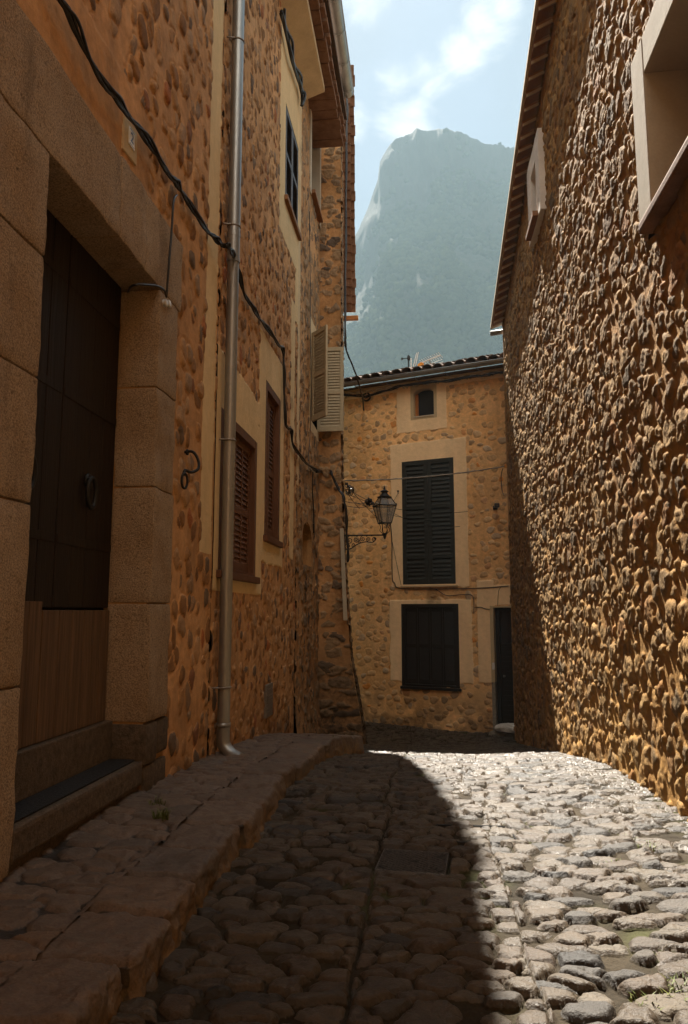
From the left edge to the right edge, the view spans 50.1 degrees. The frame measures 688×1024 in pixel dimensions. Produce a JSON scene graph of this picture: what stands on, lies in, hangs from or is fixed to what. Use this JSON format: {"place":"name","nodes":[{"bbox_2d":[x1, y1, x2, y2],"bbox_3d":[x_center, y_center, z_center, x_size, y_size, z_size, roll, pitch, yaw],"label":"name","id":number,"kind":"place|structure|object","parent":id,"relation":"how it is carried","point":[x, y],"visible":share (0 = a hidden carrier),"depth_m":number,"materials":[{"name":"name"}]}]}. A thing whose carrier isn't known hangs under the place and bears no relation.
{"place":"outdoors","nodes":[
{"label":"outdoors","id":0,"kind":"place"},
{"bbox_2d":[0,733,316,984],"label":"pavement","id":1,"kind":"structure","parent":0,"point":[47,894],"depth_m":3.37,"materials":[{"name":"stone"}]},
{"bbox_2d":[109,721,687,1023],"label":"street","id":2,"kind":"structure","parent":0,"point":[305,914],"depth_m":3.11,"materials":[{"name":"grey stone"}]},
{"bbox_2d":[0,0,225,881],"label":"stone house","id":3,"kind":"structure","parent":2,"relation":"on","point":[108,386],"depth_m":4.42,"materials":[{"name":"stone"}]},
{"bbox_2d":[14,209,120,748],"bbox_3d":[-1.652,-0.184,4.071,0.244,2.950,1.680,-1,-8,6],"label":"door","id":4,"kind":"structure","parent":3,"relation":"in","point":[63,676],"depth_m":4.19,"materials":[{"name":"brown wood"}]},
{"bbox_2d":[121,115,136,165],"bbox_3d":[-1.306,-2.262,4.488,0.032,0.239,0.205,-1,-8,6],"label":"number plate","id":5,"kind":"object","parent":3,"relation":"attached to","point":[129,141],"visible":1,"depth_m":4.46,"materials":[{"name":"beige ceramic"}]},
{"bbox_2d":[127,283,167,297],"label":"cable","id":6,"kind":"object","parent":3,"relation":"attached to","point":[143,284],"visible":1,"depth_m":4.73,"materials":[{"name":"black rubber"}]},
{"bbox_2d":[162,299,170,307],"bbox_3d":[-1.213,-1.428,5.047,0.028,0.079,0.118,-1,-8,6],"label":"insulator","id":7,"kind":"object","parent":3,"relation":"attached to","point":[166,303],"visible":1,"depth_m":5.01,"materials":[{"name":"white ceramic"}]},
{"bbox_2d":[180,449,199,488],"bbox_3d":[-1.142,-0.315,5.351,0.144,0.337,0.250,-1,-8,6],"label":"wall hook","id":8,"kind":"object","parent":3,"relation":"attached to","point":[187,452],"depth_m":5.35,"materials":[{"name":"black metal"}]},
{"bbox_2d":[0,734,363,1023],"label":"kerb","id":9,"kind":"structure","parent":2,"relation":"on","point":[106,953],"depth_m":2.80,"materials":[{"name":"stone"}]},
{"bbox_2d":[207,0,353,755],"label":"stone house","id":10,"kind":"structure","parent":2,"relation":"on","point":[263,595],"depth_m":8.43,"materials":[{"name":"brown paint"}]},
{"bbox_2d":[57,0,316,471],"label":"cable","id":11,"kind":"object","parent":10,"relation":"attached to","point":[73,20],"visible":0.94,"depth_m":4.87,"materials":[{"name":"black rubber"}]},
{"bbox_2d":[166,194,177,295],"bbox_3d":[-1.186,-1.857,5.093,0.027,0.815,0.152,-1,-8,6],"label":"cable","id":12,"kind":"object","parent":11,"relation":"hanging from","point":[170,243],"visible":1,"depth_m":5.04,"materials":[{"name":"black rubber"}]},
{"bbox_2d":[212,0,244,755],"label":"drainpipe","id":13,"kind":"object","parent":10,"relation":"attached to","point":[223,723],"visible":0.89,"depth_m":6.43,"materials":[{"name":"metal"}]},
{"bbox_2d":[211,407,259,583],"bbox_3d":[-1.059,-0.085,7.053,0.215,1.490,1.510,-1,-8,6],"label":"window","id":14,"kind":"structure","parent":10,"relation":"in","point":[244,542],"depth_m":7.38,"materials":[{"name":"brown paint"}]},
{"bbox_2d":[251,380,282,547],"bbox_3d":[-0.896,-0.527,8.643,0.215,1.830,0.960,-1,-8,6],"label":"window","id":15,"kind":"structure","parent":10,"relation":"in","point":[273,403],"depth_m":8.87,"materials":[{"name":"brown paint"}]},
{"bbox_2d":[264,682,272,718],"bbox_3d":[-0.855,2.096,8.209,0.068,0.355,0.350,-1,-8,6],"label":"meter cover","id":16,"kind":"object","parent":10,"relation":"attached to","point":[268,701],"visible":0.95,"depth_m":8.14,"materials":[{"name":"grey metal"}]},
{"bbox_2d":[279,8,306,106],"bbox_3d":[-0.680,-6.197,10.051,0.102,0.274,1.731,-1,-8,6],"label":"cable","id":17,"kind":"object","parent":10,"relation":"attached to","point":[290,46],"visible":1,"depth_m":9.87,"materials":[{"name":"black rubber"}]},
{"bbox_2d":[284,106,301,240],"bbox_3d":[-0.770,-4.709,10.262,0.200,1.410,1.110,-1,-8,6],"label":"window","id":18,"kind":"structure","parent":10,"relation":"in","point":[291,149],"depth_m":10.20,"materials":[{"name":"black glass"}]},
{"bbox_2d":[277,65,367,743],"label":"stone house","id":19,"kind":"structure","parent":2,"relation":"on","point":[325,697],"depth_m":12.09,"materials":[{"name":"brown stone"}]},
{"bbox_2d":[291,109,322,228],"bbox_3d":[-0.607,-5.963,12.565,0.390,1.770,1.230,-1,-8,6],"label":"window","id":20,"kind":"structure","parent":19,"relation":"in","point":[315,153],"depth_m":12.97,"materials":[{"name":"beige glass"}]},
{"bbox_2d":[308,211,310,460],"bbox_3d":[-0.535,-2.734,11.476,0.026,3.967,0.352,-1,-8,4],"label":"cable","id":21,"kind":"object","parent":19,"relation":"attached to","point":[310,327],"visible":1,"depth_m":11.59,"materials":[{"name":"black rubber"}]},
{"bbox_2d":[312,472,313,522],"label":"cable","id":22,"kind":"object","parent":19,"relation":"attached to","point":[312,497],"visible":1,"depth_m":11.60,"materials":[{"name":"black rubber"}]},
{"bbox_2d":[311,325,343,431],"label":"window shutters","id":23,"kind":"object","parent":19,"relation":"in","point":[327,379],"depth_m":12.39,"materials":[{"name":"beige paint"}]},
{"bbox_2d":[315,469,349,562],"bbox_3d":[-0.157,0.027,12.287,0.520,1.644,1.156,-1,-8,6],"label":"cable","id":24,"kind":"object","parent":19,"relation":"attached to","point":[345,506],"visible":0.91,"depth_m":12.20,"materials":[{"name":"black rubber"}]},
{"bbox_2d":[340,528,346,619],"bbox_3d":[-0.008,1.017,12.114,0.064,1.512,0.160,6,-10,-38],"label":"cable cover","id":25,"kind":"object","parent":19,"relation":"attached to","point":[343,573],"visible":1,"depth_m":12.10,"materials":[{"name":"grey metal"}]},
{"bbox_2d":[344,98,364,410],"bbox_3d":[0.249,-4.819,14.051,0.122,5.306,2.390,-1,-8,9],"label":"cable","id":26,"kind":"object","parent":19,"relation":"attached to","point":[346,169],"visible":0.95,"depth_m":12.94,"materials":[{"name":"black rubber"}]},
{"bbox_2d":[344,482,389,528],"bbox_3d":[0.385,-0.108,12.643,0.768,0.802,0.211,1,-8,-11],"label":"wire junction","id":27,"kind":"object","parent":19,"relation":"attached to","point":[368,501],"visible":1,"depth_m":12.62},
{"bbox_2d":[344,485,396,549],"bbox_3d":[0.440,0.097,12.667,0.920,1.135,0.392,1,-8,-7],"label":"street lamp","id":28,"kind":"object","parent":19,"relation":"attached to","point":[384,496],"visible":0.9,"depth_m":12.68,"materials":[{"name":"black metal"}]},
{"bbox_2d":[344,466,503,480],"bbox_3d":[1.438,-0.687,13.101,2.868,0.312,0.035,0,-8,-3],"label":"wire","id":29,"kind":"object","parent":19,"relation":"attached to","point":[426,476],"visible":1,"depth_m":13.09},
{"bbox_2d":[374,849,449,875],"bbox_3d":[0.346,1.765,3.678,0.344,0.048,0.324,-2,-8,11],"label":"manhole cover","id":30,"kind":"object","parent":2,"relation":"on","point":[429,862],"visible":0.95,"depth_m":3.67,"materials":[{"name":"metal"}]},
{"bbox_2d":[343,352,514,736],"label":"stone house","id":31,"kind":"structure","parent":2,"relation":"on","point":[426,654],"depth_m":13.92,"materials":[{"name":"beige stone"}]},
{"bbox_2d":[355,502,427,520],"bbox_3d":[1.601,-0.007,13.829,3.649,0.371,0.008,6,-10,-39],"label":"wire","id":32,"kind":"object","parent":31,"relation":"attached to","point":[394,515],"visible":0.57,"depth_m":13.22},
{"bbox_2d":[350,495,467,512],"bbox_3d":[1.503,-0.099,13.332,3.080,0.234,0.008,3,-8,-24],"label":"wire","id":33,"kind":"object","parent":31,"relation":"attached to","point":[415,511],"visible":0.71,"depth_m":13.21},
{"bbox_2d":[410,352,418,367],"bbox_3d":[1.490,-3.113,15.537,0.186,0.515,0.024,-4,-9,26],"label":"antenna","id":34,"kind":"object","parent":31,"relation":"on","point":[414,361],"visible":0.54,"depth_m":15.54,"materials":[{"name":"white metal"}]},
{"bbox_2d":[381,506,459,527],"bbox_3d":[1.777,0.099,13.459,2.883,0.370,0.008,6,-9,-36],"label":"wire","id":35,"kind":"object","parent":31,"relation":"attached to","point":[413,521],"visible":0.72,"depth_m":13.03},
{"bbox_2d":[344,371,502,397],"bbox_3d":[1.474,-2.431,14.224,3.332,0.180,0.033,-4,-9,26],"label":"cable","id":36,"kind":"object","parent":31,"relation":"attached to","point":[429,382],"visible":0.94,"depth_m":14.16,"materials":[{"name":"black rubber"}]},
{"bbox_2d":[410,383,436,419],"bbox_3d":[1.585,-2.146,14.422,0.540,0.700,0.200,-4,-9,26],"label":"window","id":37,"kind":"structure","parent":31,"relation":"in","point":[423,399],"depth_m":14.46,"materials":[{"name":"beige paint"}]},
{"bbox_2d":[401,457,457,586],"bbox_3d":[1.614,0.191,14.042,1.130,2.465,0.130,-4,-9,26],"label":"window","id":38,"kind":"structure","parent":31,"relation":"in","point":[428,551],"depth_m":14.01,"materials":[{"name":"green paint"}]},
{"bbox_2d":[417,353,442,376],"bbox_3d":[1.786,-2.983,15.258,0.564,0.501,0.335,-4,-9,26],"label":"antenna","id":39,"kind":"object","parent":31,"relation":"attached to","point":[422,363],"visible":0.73,"depth_m":15.27,"materials":[{"name":"white metal"}]},
{"bbox_2d":[400,604,461,691],"bbox_3d":[1.617,2.505,13.724,1.180,1.575,0.160,-4,-9,26],"label":"window","id":40,"kind":"structure","parent":31,"relation":"in","point":[430,632],"depth_m":13.72,"materials":[{"name":"black paint"}]},
{"bbox_2d":[390,524,507,588],"bbox_3d":[1.917,0.780,13.758,2.290,1.323,0.018,-4,-9,26],"label":"cable","id":41,"kind":"object","parent":31,"relation":"attached to","point":[445,588],"visible":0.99,"depth_m":13.65,"materials":[{"name":"black rubber"}]},
{"bbox_2d":[434,588,473,613],"bbox_3d":[2.032,1.639,13.585,0.762,0.470,0.014,-4,-9,26],"label":"cable","id":42,"kind":"object","parent":31,"relation":"attached to","point":[458,594],"visible":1,"depth_m":13.53,"materials":[{"name":"black rubber"}]},
{"bbox_2d":[492,682,497,730],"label":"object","id":43,"kind":"structure","parent":31,"relation":"in","point":[494,684],"depth_m":13.04,"materials":[{"name":"grey stone"}]},
{"bbox_2d":[493,468,503,509],"bbox_3d":[2.873,-0.319,14.045,0.277,0.712,1.999,-1,-8,6],"label":"wire junction","id":44,"kind":"object","parent":31,"relation":"attached to","point":[496,506],"visible":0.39,"depth_m":13.21,"materials":[{"name":"black plastic"}]},
{"bbox_2d":[495,608,513,723],"bbox_3d":[3.158,2.788,13.034,0.905,2.170,0.112,-4,-9,26],"label":"door","id":45,"kind":"structure","parent":31,"relation":"in","point":[505,700],"depth_m":13.17,"materials":[{"name":"black paint"}]},
{"bbox_2d":[495,723,514,732],"bbox_3d":[2.889,3.721,12.718,0.587,0.155,0.315,-5,-9,32],"label":"doorstep","id":46,"kind":"object","parent":31,"relation":"on","point":[505,727],"visible":0.6,"depth_m":12.64,"materials":[{"name":"grey stone"}]},
{"bbox_2d":[490,0,687,821],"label":"stone house","id":47,"kind":"structure","parent":2,"relation":"on","point":[590,310],"depth_m":6.11,"materials":[{"name":"brown stone"}]},
{"bbox_2d":[526,128,546,246],"bbox_3d":[2.474,-4.002,9.179,0.360,1.080,0.920,-1,-8,6],"label":"window","id":48,"kind":"structure","parent":47,"relation":"in","point":[536,188],"depth_m":8.95,"materials":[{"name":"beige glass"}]},
{"bbox_2d":[631,0,687,237],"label":"window","id":49,"kind":"structure","parent":47,"relation":"in","point":[659,66],"depth_m":4.69,"materials":[{"name":"stone"}]},
{"bbox_2d":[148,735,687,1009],"bbox_3d":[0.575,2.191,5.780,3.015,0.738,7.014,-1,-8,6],"label":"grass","id":50,"kind":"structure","parent":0,"point":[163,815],"depth_m":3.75,"materials":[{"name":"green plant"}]},
{"bbox_2d":[343,128,514,384],"bbox_3d":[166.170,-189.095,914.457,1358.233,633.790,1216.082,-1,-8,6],"label":"mountain","id":51,"kind":"structure","parent":0,"point":[422,158],"depth_m":894.05,"materials":[{"name":"stone"}]},
{"bbox_2d":[343,128,511,388],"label":"woods","id":52,"kind":"object","parent":51,"relation":"on","point":[405,258],"visible":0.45,"depth_m":674.12,"materials":[{"name":"plant"}]},
{"bbox_2d":[342,0,534,234],"label":"sky","id":53,"kind":"structure","parent":0,"point":[454,65],"materials":[{"name":"blue"}]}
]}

